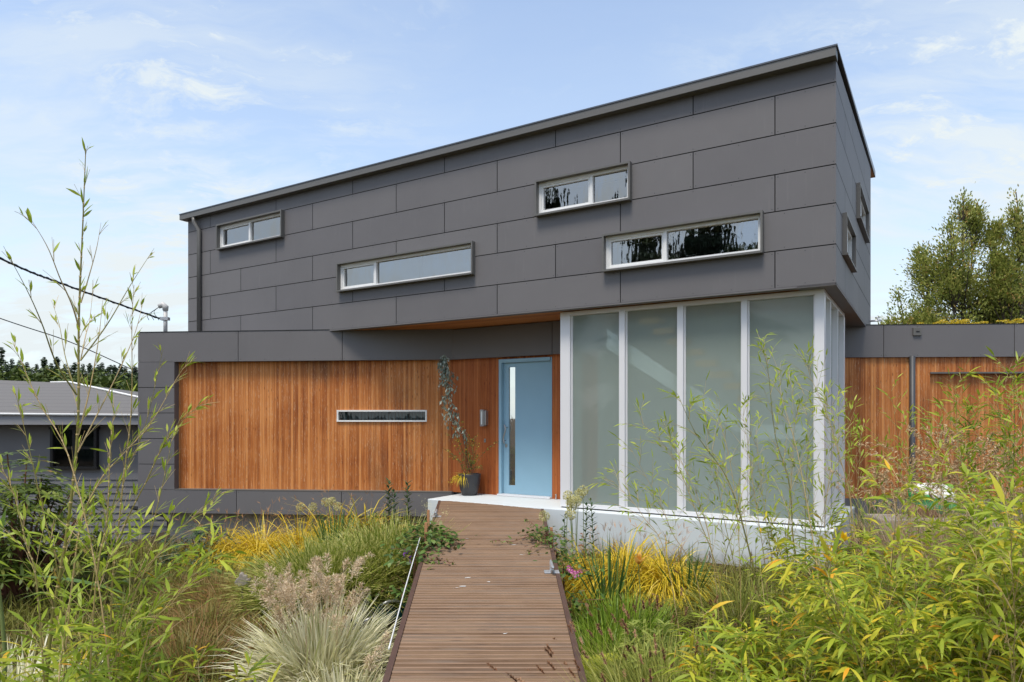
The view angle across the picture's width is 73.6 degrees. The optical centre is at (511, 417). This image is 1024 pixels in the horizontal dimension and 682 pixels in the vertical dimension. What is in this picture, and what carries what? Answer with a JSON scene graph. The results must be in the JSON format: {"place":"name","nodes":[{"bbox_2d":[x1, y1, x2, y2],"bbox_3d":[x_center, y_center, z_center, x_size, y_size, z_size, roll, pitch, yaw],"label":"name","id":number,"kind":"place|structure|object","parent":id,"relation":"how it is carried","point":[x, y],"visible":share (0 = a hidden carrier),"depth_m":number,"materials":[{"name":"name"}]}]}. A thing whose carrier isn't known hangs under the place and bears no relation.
{"place":"outdoors","nodes":[
{"label":"outdoors","id":0,"kind":"place"},
{"bbox_2d":[0,418,1023,681],"bbox_3d":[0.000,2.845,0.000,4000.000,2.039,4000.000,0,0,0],"label":"ground","id":1,"kind":"structure","parent":0,"point":[512,462],"depth_m":8.07,"materials":[{"name":"green soil"}]},
{"bbox_2d":[0,507,6,678],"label":"broad leaf plant","id":2,"kind":"object","parent":1,"relation":"on","point":[3,631],"visible":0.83,"depth_m":4.03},
{"bbox_2d":[0,449,119,601],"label":"rhododendron","id":3,"kind":"object","parent":1,"relation":"on","point":[9,583],"visible":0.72,"depth_m":8.44,"materials":[{"name":"green plant"}]},
{"bbox_2d":[0,574,130,595],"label":"broad leaf plant","id":4,"kind":"object","parent":1,"relation":"on","point":[78,580],"visible":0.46,"depth_m":3.96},
{"bbox_2d":[0,627,137,681],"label":"cream grass","id":5,"kind":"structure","parent":1,"relation":"on","point":[9,667],"depth_m":4.81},
{"bbox_2d":[0,380,169,556],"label":"neighbour house","id":6,"kind":"structure","parent":1,"relation":"on","point":[57,399],"depth_m":17.55,"materials":[{"name":"grey wood"}]},
{"bbox_2d":[49,427,99,468],"bbox_3d":[-11.180,0.777,17.490,1.234,1.080,0.160,0,0,0],"label":"window","id":7,"kind":"structure","parent":6,"relation":"in","point":[96,430],"depth_m":17.43,"materials":[{"name":"black glass"}]},
{"bbox_2d":[0,138,246,681],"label":"bamboo","id":8,"kind":"object","parent":1,"relation":"on","point":[88,540],"visible":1,"depth_m":3.24,"materials":[{"name":"plant"}]},
{"bbox_2d":[0,549,280,681],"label":"bamboo","id":9,"kind":"object","parent":1,"relation":"on","point":[131,658],"visible":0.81,"depth_m":3.43,"materials":[{"name":"plant"}]},
{"bbox_2d":[96,608,273,681],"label":"rush tuft","id":10,"kind":"object","parent":1,"relation":"on","point":[179,645],"visible":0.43,"depth_m":6.05,"materials":[{"name":"green plant"}]},
{"bbox_2d":[136,565,248,616],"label":"rush tuft","id":11,"kind":"object","parent":1,"relation":"on","point":[200,583],"visible":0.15,"depth_m":8.48,"materials":[{"name":"brown plant"}]},
{"bbox_2d":[113,587,274,650],"bbox_3d":[-3.163,2.112,6.999,1.828,0.715,1.871,0,0,0],"label":"rush tuft","id":12,"kind":"object","parent":1,"relation":"on","point":[210,612],"visible":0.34,"depth_m":7.10,"materials":[{"name":"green plant"}]},
{"bbox_2d":[157,523,238,567],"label":"evergreen shrub","id":13,"kind":"object","parent":1,"relation":"on","point":[196,533],"visible":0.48,"depth_m":10.42,"materials":[{"name":"green plant"}]},
{"bbox_2d":[171,509,267,578],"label":"golden grass","id":14,"kind":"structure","parent":1,"relation":"on","point":[219,548],"depth_m":10.68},
{"bbox_2d":[170,572,270,623],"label":"rush tuft","id":15,"kind":"object","parent":1,"relation":"on","point":[207,596],"visible":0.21,"depth_m":7.93,"materials":[{"name":"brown plant"}]},
{"bbox_2d":[198,555,254,579],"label":"fern","id":16,"kind":"object","parent":1,"relation":"on","point":[218,571],"visible":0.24,"depth_m":9.64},
{"bbox_2d":[200,559,277,602],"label":"rush tuft","id":17,"kind":"object","parent":1,"relation":"on","point":[234,578],"visible":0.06,"depth_m":8.55,"materials":[{"name":"green plant"}]},
{"bbox_2d":[235,572,250,611],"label":"flower","id":18,"kind":"object","parent":1,"relation":"on","point":[242,575],"visible":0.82,"depth_m":7.47,"materials":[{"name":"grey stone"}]},
{"bbox_2d":[172,607,327,675],"bbox_3d":[-2.436,2.133,6.606,1.833,0.548,1.838,0,0,0],"label":"rush tuft","id":19,"kind":"object","parent":1,"relation":"on","point":[241,626],"visible":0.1,"depth_m":6.62,"materials":[{"name":"brown plant"}]},
{"bbox_2d":[194,501,319,571],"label":"golden grass","id":20,"kind":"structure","parent":1,"relation":"on","point":[252,541],"depth_m":10.67,"materials":[{"name":"plant"}]},
{"bbox_2d":[240,556,286,569],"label":"fern","id":21,"kind":"object","parent":1,"relation":"on","point":[254,563],"visible":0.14,"depth_m":9.77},
{"bbox_2d":[237,495,349,567],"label":"golden grass","id":22,"kind":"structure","parent":1,"relation":"on","point":[288,542],"depth_m":10.80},
{"bbox_2d":[196,551,401,681],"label":"cream grass","id":23,"kind":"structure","parent":1,"relation":"on","point":[325,641],"depth_m":5.35,"materials":[{"name":"plant"}]},
{"bbox_2d":[204,516,411,628],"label":"banded grass","id":24,"kind":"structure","parent":1,"relation":"on","point":[295,566],"depth_m":7.57,"materials":[{"name":"plant"}]},
{"bbox_2d":[321,497,329,522],"bbox_3d":[-3.023,1.759,11.063,0.157,0.922,0.233,0,0,0],"label":"allium","id":25,"kind":"object","parent":1,"relation":"on","point":[325,502],"visible":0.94,"depth_m":11.09,"materials":[{"name":"plant"}]},
{"bbox_2d":[268,486,389,562],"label":"golden grass","id":26,"kind":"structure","parent":1,"relation":"on","point":[302,541],"depth_m":10.89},
{"bbox_2d":[274,629,390,681],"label":"cream grass","id":27,"kind":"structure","parent":1,"relation":"on","point":[380,676],"depth_m":5.01,"materials":[{"name":"plant"}]},
{"bbox_2d":[309,507,360,544],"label":"iris","id":28,"kind":"object","parent":1,"relation":"on","point":[323,532],"visible":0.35,"depth_m":10.34,"materials":[{"name":"green plant"}]},
{"bbox_2d":[277,532,412,624],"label":"banded grass","id":29,"kind":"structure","parent":1,"relation":"on","point":[381,568],"depth_m":7.73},
{"bbox_2d":[313,486,417,535],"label":"golden grass","id":30,"kind":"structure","parent":1,"relation":"on","point":[364,510],"depth_m":11.07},
{"bbox_2d":[278,500,473,613],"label":"banded grass","id":31,"kind":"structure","parent":1,"relation":"on","point":[380,536],"depth_m":8.28,"materials":[{"name":"plant"}]},
{"bbox_2d":[380,477,395,525],"bbox_3d":[-1.968,1.528,10.905,0.306,1.134,0.317,0,0,-33],"label":"upright spurge","id":32,"kind":"object","parent":1,"relation":"on","point":[387,497],"visible":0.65,"depth_m":10.91,"materials":[{"name":"green plant"}]},
{"bbox_2d":[387,489,399,525],"bbox_3d":[-1.850,1.599,10.706,0.300,0.988,0.309,0,0,-31],"label":"upright spurge","id":33,"kind":"object","parent":1,"relation":"on","point":[393,500],"visible":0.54,"depth_m":10.70,"materials":[{"name":"green plant"}]},
{"bbox_2d":[400,480,413,530],"bbox_3d":[-1.647,1.535,10.804,0.305,1.112,0.313,0,0,-31],"label":"upright spurge","id":34,"kind":"object","parent":1,"relation":"on","point":[407,495],"visible":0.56,"depth_m":10.81,"materials":[{"name":"green plant"}]},
{"bbox_2d":[368,520,475,603],"bbox_3d":[-1.006,1.741,7.805,1.218,1.030,2.177,0,0,0],"label":"clematis vine","id":35,"kind":"object","parent":1,"relation":"on","point":[443,539],"visible":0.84,"depth_m":7.70,"materials":[{"name":"green plant"}]},
{"bbox_2d":[382,500,586,681],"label":"wooden walkway","id":36,"kind":"structure","parent":1,"relation":"on","point":[503,608],"depth_m":5.56,"materials":[{"name":"wood"}]},
{"bbox_2d":[388,537,420,649],"bbox_3d":[-0.959,1.484,6.274,0.029,0.224,3.158,0,0,-4],"label":"white rod","id":37,"kind":"object","parent":36,"relation":"attached to","point":[402,598],"visible":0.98,"depth_m":5.77,"materials":[{"name":"plastic"}]},
{"bbox_2d":[544,560,559,573],"bbox_3d":[0.393,1.482,6.750,0.150,0.093,0.324,0,0,-1],"label":"boat cleat","id":38,"kind":"object","parent":36,"relation":"on","point":[551,571],"visible":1,"depth_m":6.70,"materials":[{"name":"metal"}]},
{"bbox_2d":[0,525,1021,681],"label":"ground cover","id":39,"kind":"object","parent":1,"relation":"on","point":[12,623],"visible":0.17,"depth_m":7.79,"materials":[{"name":"plant"}]},
{"bbox_2d":[364,599,405,621],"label":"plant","id":40,"kind":"object","parent":39,"relation":"on","point":[387,612],"visible":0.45,"depth_m":7.39,"materials":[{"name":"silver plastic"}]},
{"bbox_2d":[538,510,549,526],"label":"allium","id":41,"kind":"object","parent":1,"relation":"on","point":[545,517],"visible":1,"depth_m":8.94,"materials":[{"name":"plant"}]},
{"bbox_2d":[490,519,611,617],"bbox_3d":[0.509,1.751,7.445,1.135,1.018,2.375,0,0,-18],"label":"clematis vine","id":42,"kind":"object","parent":1,"relation":"on","point":[541,534],"visible":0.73,"depth_m":7.58,"materials":[{"name":"green plant"}]},
{"bbox_2d":[561,513,569,562],"bbox_3d":[0.679,1.715,8.707,0.211,1.011,0.215,0,0,-34],"label":"upright spurge","id":43,"kind":"object","parent":1,"relation":"on","point":[563,520],"visible":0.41,"depth_m":8.70,"materials":[{"name":"green plant"}]},
{"bbox_2d":[563,490,573,558],"bbox_3d":[0.754,1.577,8.975,0.156,1.243,0.212,0,0,-35],"label":"allium","id":44,"kind":"object","parent":1,"relation":"on","point":[566,493],"visible":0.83,"depth_m":8.97,"materials":[{"name":"plant"}]},
{"bbox_2d":[564,508,576,547],"bbox_3d":[0.743,1.682,8.662,0.157,1.059,0.231,0,0,0],"label":"allium","id":45,"kind":"object","parent":1,"relation":"on","point":[571,515],"visible":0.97,"depth_m":8.68,"materials":[{"name":"plant"}]},
{"bbox_2d":[565,495,576,557],"bbox_3d":[0.767,1.601,8.863,0.152,1.194,0.234,0,0,0],"label":"allium","id":46,"kind":"object","parent":1,"relation":"on","point":[568,499],"visible":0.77,"depth_m":8.87,"materials":[{"name":"plant"}]},
{"bbox_2d":[566,501,576,529],"bbox_3d":[0.757,1.629,8.826,0.161,1.127,0.211,0,0,32],"label":"allium","id":47,"kind":"object","parent":1,"relation":"on","point":[570,506],"visible":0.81,"depth_m":8.82,"materials":[{"name":"plant"}]},
{"bbox_2d":[571,495,581,564],"bbox_3d":[0.831,1.591,8.771,0.152,1.185,0.217,0,0,-17],"label":"allium","id":48,"kind":"object","parent":1,"relation":"on","point":[578,500],"visible":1,"depth_m":8.79,"materials":[{"name":"plant"}]},
{"bbox_2d":[573,489,583,558],"bbox_3d":[0.847,1.550,8.877,0.159,1.234,0.216,0,0,41],"label":"allium","id":49,"kind":"object","parent":1,"relation":"on","point":[576,491],"visible":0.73,"depth_m":8.87,"materials":[{"name":"plant"}]},
{"bbox_2d":[138,44,1023,568],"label":"modern house","id":50,"kind":"structure","parent":1,"relation":"on","point":[590,274],"depth_m":11.34,"materials":[{"name":"paint"}]},
{"bbox_2d":[0,318,137,371],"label":"phone cable","id":51,"kind":"object","parent":50,"relation":"attached to","point":[67,341],"visible":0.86,"depth_m":12.35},
{"bbox_2d":[147,302,169,330],"bbox_3d":[-7.111,-1.964,13.749,0.428,0.728,0.126,0,0,0],"label":"service mast","id":52,"kind":"object","parent":50,"relation":"on","point":[165,318],"visible":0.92,"depth_m":13.72,"materials":[{"name":"metal"}]},
{"bbox_2d":[0,257,159,318],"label":"power cable","id":53,"kind":"object","parent":52,"relation":"attached to","point":[44,277],"visible":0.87,"depth_m":12.54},
{"bbox_2d":[215,210,284,250],"bbox_3d":[-5.418,-3.848,14.132,1.837,0.541,1.205,0,0,0],"label":"window","id":54,"kind":"structure","parent":50,"relation":"in","point":[269,226],"depth_m":14.16,"materials":[{"name":"glass"}]},
{"bbox_2d":[337,410,426,421],"bbox_3d":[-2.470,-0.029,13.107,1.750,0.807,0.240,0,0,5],"label":"slot window","id":55,"kind":"structure","parent":50,"relation":"in","point":[356,414],"depth_m":13.14,"materials":[{"name":"glass"}]},
{"bbox_2d":[336,241,475,292],"bbox_3d":[-1.931,-2.607,11.997,2.708,0.541,1.738,0,0,0],"label":"window","id":56,"kind":"structure","parent":50,"relation":"in","point":[457,259],"depth_m":12.01,"materials":[{"name":"glass"}]},
{"bbox_2d":[458,473,480,495],"bbox_3d":[-0.769,1.206,12.330,0.414,0.383,0.414,0,0,0],"label":"plant pot","id":57,"kind":"object","parent":50,"relation":"on","point":[470,487],"visible":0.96,"depth_m":12.18,"materials":[{"name":"grey ceramic"}]},
{"bbox_2d":[437,355,469,472],"bbox_3d":[-1.046,-0.026,12.245,0.612,2.196,0.295,0,0,0],"label":"eucalyptus","id":58,"kind":"object","parent":57,"relation":"in","point":[445,373],"visible":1,"depth_m":12.23,"materials":[{"name":"green plant"}]},
{"bbox_2d":[443,421,498,481],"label":"broom plant","id":59,"kind":"object","parent":57,"relation":"in","point":[470,460],"visible":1,"depth_m":12.26,"materials":[{"name":"green plant"}]},
{"bbox_2d":[480,410,487,425],"bbox_3d":[-0.509,0.010,12.425,0.110,0.304,0.118,0,0,31],"label":"wall lamp","id":60,"kind":"object","parent":50,"relation":"attached to","point":[483,417],"visible":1,"depth_m":12.39,"materials":[{"name":"metal"}]},
{"bbox_2d":[497,357,551,498],"bbox_3d":[0.235,0.180,12.046,1.070,2.440,0.190,0,0,31],"label":"door","id":61,"kind":"structure","parent":50,"relation":"in","point":[533,376],"depth_m":12.05,"materials":[{"name":"blue paint"}]},
{"bbox_2d":[534,161,632,217],"bbox_3d":[1.042,-3.373,10.178,1.404,0.551,0.940,0,0,0],"label":"window","id":62,"kind":"structure","parent":50,"relation":"in","point":[623,169],"depth_m":10.17,"materials":[{"name":"glass"}]},
{"bbox_2d":[601,210,763,272],"bbox_3d":[2.292,-2.390,9.413,1.986,0.546,1.296,0,0,0],"label":"window","id":63,"kind":"structure","parent":50,"relation":"in","point":[754,218],"depth_m":9.43,"materials":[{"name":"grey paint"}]},
{"bbox_2d":[841,212,856,272],"bbox_3d":[4.699,-2.420,9.579,0.137,0.556,1.306,0,0,31],"label":"window","id":64,"kind":"structure","parent":50,"relation":"in","point":[848,253],"depth_m":9.58,"materials":[{"name":"grey paint"}]},
{"bbox_2d":[855,182,869,242],"bbox_3d":[5.921,-3.400,11.479,0.636,0.556,1.785,0,0,18],"label":"window","id":65,"kind":"structure","parent":50,"relation":"in","point":[862,218],"depth_m":11.49,"materials":[{"name":"grey paint"}]},
{"bbox_2d":[913,328,921,335],"bbox_3d":[7.236,-1.532,12.215,0.146,0.140,0.034,0,0,3],"label":"vent box","id":66,"kind":"object","parent":50,"relation":"attached to","point":[917,331],"visible":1,"depth_m":12.20,"materials":[{"name":"grey paint"}]},
{"bbox_2d":[930,372,1023,498],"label":"garage door","id":67,"kind":"structure","parent":50,"relation":"in","point":[936,390],"depth_m":12.29,"materials":[{"name":"brown wood"}]},
{"bbox_2d":[579,485,588,551],"bbox_3d":[0.943,1.503,8.927,0.156,1.244,0.215,0,0,-34],"label":"allium","id":68,"kind":"object","parent":1,"relation":"on","point":[586,490],"visible":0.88,"depth_m":8.92,"materials":[{"name":"plant"}]},
{"bbox_2d":[578,502,591,561],"bbox_3d":[0.922,1.593,8.603,0.215,1.070,0.220,0,0,-31],"label":"upright spurge","id":69,"kind":"object","parent":1,"relation":"on","point":[586,534],"visible":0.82,"depth_m":8.60,"materials":[{"name":"green plant"}]},
{"bbox_2d":[586,498,597,559],"bbox_3d":[1.025,1.553,8.647,0.220,1.086,0.217,0,0,15],"label":"upright spurge","id":70,"kind":"object","parent":1,"relation":"on","point":[592,513],"visible":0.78,"depth_m":8.66,"materials":[{"name":"green plant"}]},
{"bbox_2d":[553,526,647,610],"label":"golden grass","id":71,"kind":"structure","parent":1,"relation":"on","point":[567,577],"depth_m":8.30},
{"bbox_2d":[580,653,623,680],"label":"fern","id":72,"kind":"object","parent":1,"relation":"on","point":[596,661],"visible":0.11,"depth_m":5.69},
{"bbox_2d":[584,655,620,676],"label":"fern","id":73,"kind":"object","parent":1,"relation":"on","point":[594,665],"visible":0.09,"depth_m":5.59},
{"bbox_2d":[565,533,646,605],"bbox_3d":[1.048,1.664,7.457,0.971,0.835,0.828,0,0,0],"label":"iris","id":74,"kind":"object","parent":1,"relation":"on","point":[602,587],"visible":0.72,"depth_m":7.49,"materials":[{"name":"green plant"}]},
{"bbox_2d":[486,587,731,681],"bbox_3d":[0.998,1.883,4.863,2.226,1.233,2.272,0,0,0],"label":"fountain grass","id":75,"kind":"object","parent":1,"relation":"on","point":[643,673],"depth_m":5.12,"materials":[{"name":"plant"}]},
{"bbox_2d":[574,608,664,681],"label":"green tuft","id":76,"kind":"object","parent":1,"relation":"on","point":[593,646],"visible":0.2,"depth_m":6.05,"materials":[{"name":"plant"}]},
{"bbox_2d":[561,517,689,613],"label":"golden grass","id":77,"kind":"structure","parent":1,"relation":"on","point":[641,548],"depth_m":7.99,"materials":[{"name":"plant"}]},
{"bbox_2d":[566,584,695,650],"bbox_3d":[1.054,1.893,6.617,1.485,0.520,1.478,0,0,0],"label":"green tuft","id":78,"kind":"object","parent":1,"relation":"on","point":[612,609],"visible":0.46,"depth_m":6.63,"materials":[{"name":"plant"}]},
{"bbox_2d":[633,551,647,627],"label":"lily","id":79,"kind":"object","parent":1,"relation":"on","point":[638,560],"visible":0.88,"depth_m":6.60,"materials":[{"name":"orange plant"}]},
{"bbox_2d":[600,618,714,681],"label":"ornamental grass","id":80,"kind":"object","parent":1,"relation":"on","point":[631,624],"depth_m":5.66,"materials":[{"name":"plant"}]},
{"bbox_2d":[612,521,732,615],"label":"golden grass","id":81,"kind":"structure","parent":1,"relation":"on","point":[664,584],"depth_m":7.61,"materials":[{"name":"plant"}]},
{"bbox_2d":[654,541,719,592],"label":"iris","id":82,"kind":"object","parent":1,"relation":"on","point":[690,575],"visible":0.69,"depth_m":7.48,"materials":[{"name":"green plant"}]},
{"bbox_2d":[587,329,869,675],"bbox_3d":[1.880,0.772,5.038,2.314,2.965,1.797,0,0,-12],"label":"bamboo","id":83,"kind":"object","parent":1,"relation":"on","point":[808,452],"visible":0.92,"depth_m":5.44,"materials":[{"name":"plant"}]},
{"bbox_2d":[651,551,815,646],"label":"fountain grass","id":84,"kind":"object","parent":1,"relation":"on","point":[743,601],"depth_m":6.90,"materials":[{"name":"plant"}]},
{"bbox_2d":[646,601,892,681],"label":"bamboo","id":85,"kind":"object","parent":1,"relation":"on","point":[701,670],"visible":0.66,"depth_m":3.62,"materials":[{"name":"plant"}]},
{"bbox_2d":[699,535,1023,681],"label":"bamboo","id":86,"kind":"object","parent":1,"relation":"on","point":[905,662],"visible":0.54,"depth_m":3.21,"materials":[{"name":"plant"}]},
{"bbox_2d":[848,492,903,535],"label":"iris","id":87,"kind":"object","parent":1,"relation":"on","point":[871,512],"visible":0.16,"depth_m":10.39,"materials":[{"name":"green plant"}]},
{"bbox_2d":[835,373,929,651],"bbox_3d":[3.192,0.906,5.995,1.488,2.638,0.520,0,0,-38],"label":"bamboo","id":88,"kind":"object","parent":1,"relation":"on","point":[889,453],"visible":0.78,"depth_m":5.90,"materials":[{"name":"plant"}]},
{"bbox_2d":[746,483,1023,680],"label":"bamboo","id":89,"kind":"object","parent":1,"relation":"on","point":[869,556],"visible":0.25,"depth_m":5.25,"materials":[{"name":"plant"}]},
{"bbox_2d":[760,454,1023,681],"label":"bamboo","id":90,"kind":"object","parent":1,"relation":"on","point":[993,548],"visible":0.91,"depth_m":2.99,"materials":[{"name":"plant"}]},
{"bbox_2d":[830,482,961,563],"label":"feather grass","id":91,"kind":"object","parent":1,"relation":"on","point":[870,491],"depth_m":8.78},
{"bbox_2d":[824,463,985,576],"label":"feather grass","id":92,"kind":"object","parent":1,"relation":"on","point":[884,488],"depth_m":8.09,"materials":[{"name":"plant"}]},
{"bbox_2d":[865,514,1001,565],"bbox_3d":[5.376,1.935,8.724,1.500,1.329,0.500,0,0,6],"label":"planter ledge","id":93,"kind":"object","parent":1,"relation":"on","point":[881,517],"visible":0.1,"depth_m":8.55,"materials":[{"name":"concrete"}]},
{"bbox_2d":[907,483,956,516],"bbox_3d":[5.380,1.064,8.759,0.670,0.453,0.309,0,0,0],"label":"potting soil bag","id":94,"kind":"object","parent":93,"relation":"on","point":[928,503],"visible":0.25,"depth_m":8.68,"materials":[{"name":"plastic"}]},
{"bbox_2d":[854,441,1023,596],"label":"feather grass","id":95,"kind":"object","parent":1,"relation":"on","point":[883,475],"depth_m":7.25,"materials":[{"name":"plant"}]},
{"bbox_2d":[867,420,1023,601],"bbox_3d":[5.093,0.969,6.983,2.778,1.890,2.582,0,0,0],"label":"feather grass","id":96,"kind":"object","parent":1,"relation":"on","point":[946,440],"depth_m":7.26,"materials":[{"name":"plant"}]},
{"bbox_2d":[875,181,1023,323],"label":"broadleaf tree","id":97,"kind":"object","parent":1,"relation":"on","point":[953,288],"visible":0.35,"depth_m":26.64,"materials":[{"name":"green plant"}]},
{"bbox_2d":[908,346,1023,620],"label":"bamboo","id":98,"kind":"object","parent":1,"relation":"on","point":[1003,442],"visible":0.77,"depth_m":5.37,"materials":[{"name":"plant"}]},
{"bbox_2d":[972,184,1023,323],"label":"broadleaf tree","id":99,"kind":"object","parent":1,"relation":"on","point":[1016,219],"visible":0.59,"depth_m":25.95,"materials":[{"name":"green plant"}]},
{"bbox_2d":[0,0,1023,418],"label":"sky","id":100,"kind":"structure","parent":0,"point":[182,106],"materials":[{"name":"blue"}]},
{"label":"hill","id":101,"kind":"structure","parent":0,"visible":0},
{"bbox_2d":[0,347,10,372],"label":"conifer","id":102,"kind":"object","parent":101,"relation":"on","point":[3,362],"visible":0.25,"depth_m":164.32,"materials":[{"name":"green plant"}]},
{"bbox_2d":[0,363,41,381],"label":"deciduous tree","id":103,"kind":"object","parent":101,"relation":"on","point":[17,374],"visible":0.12,"depth_m":101.27,"materials":[{"name":"green plant"}]},
{"bbox_2d":[37,357,47,374],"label":"conifer","id":104,"kind":"object","parent":101,"relation":"on","point":[43,362],"visible":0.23,"depth_m":143.28,"materials":[{"name":"green plant"}]},
{"bbox_2d":[31,365,72,381],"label":"deciduous tree","id":105,"kind":"object","parent":101,"relation":"on","point":[47,375],"visible":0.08,"depth_m":105.36,"materials":[{"name":"green plant"}]},
{"bbox_2d":[35,373,95,384],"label":"deciduous tree","id":106,"kind":"object","parent":101,"relation":"on","point":[43,380],"visible":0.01,"depth_m":100.69,"materials":[{"name":"green plant"}]},
{"bbox_2d":[67,362,88,378],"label":"conifer","id":107,"kind":"object","parent":101,"relation":"on","point":[74,367],"visible":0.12,"depth_m":138.48,"materials":[{"name":"green plant"}]},
{"bbox_2d":[62,368,107,385],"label":"deciduous tree","id":108,"kind":"object","parent":101,"relation":"on","point":[94,376],"visible":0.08,"depth_m":103.36,"materials":[{"name":"green plant"}]},
{"bbox_2d":[92,372,138,391],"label":"deciduous tree","id":109,"kind":"object","parent":101,"relation":"on","point":[105,382],"visible":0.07,"depth_m":100.09,"materials":[{"name":"green plant"}]},
{"bbox_2d":[118,367,131,381],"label":"conifer","id":110,"kind":"object","parent":101,"relation":"on","point":[126,373],"visible":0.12,"depth_m":134.97,"materials":[{"name":"green plant"}]},
{"bbox_2d":[119,375,137,389],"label":"deciduous tree","id":111,"kind":"object","parent":101,"relation":"on","point":[134,379],"visible":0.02,"depth_m":112.07,"materials":[{"name":"green plant"}]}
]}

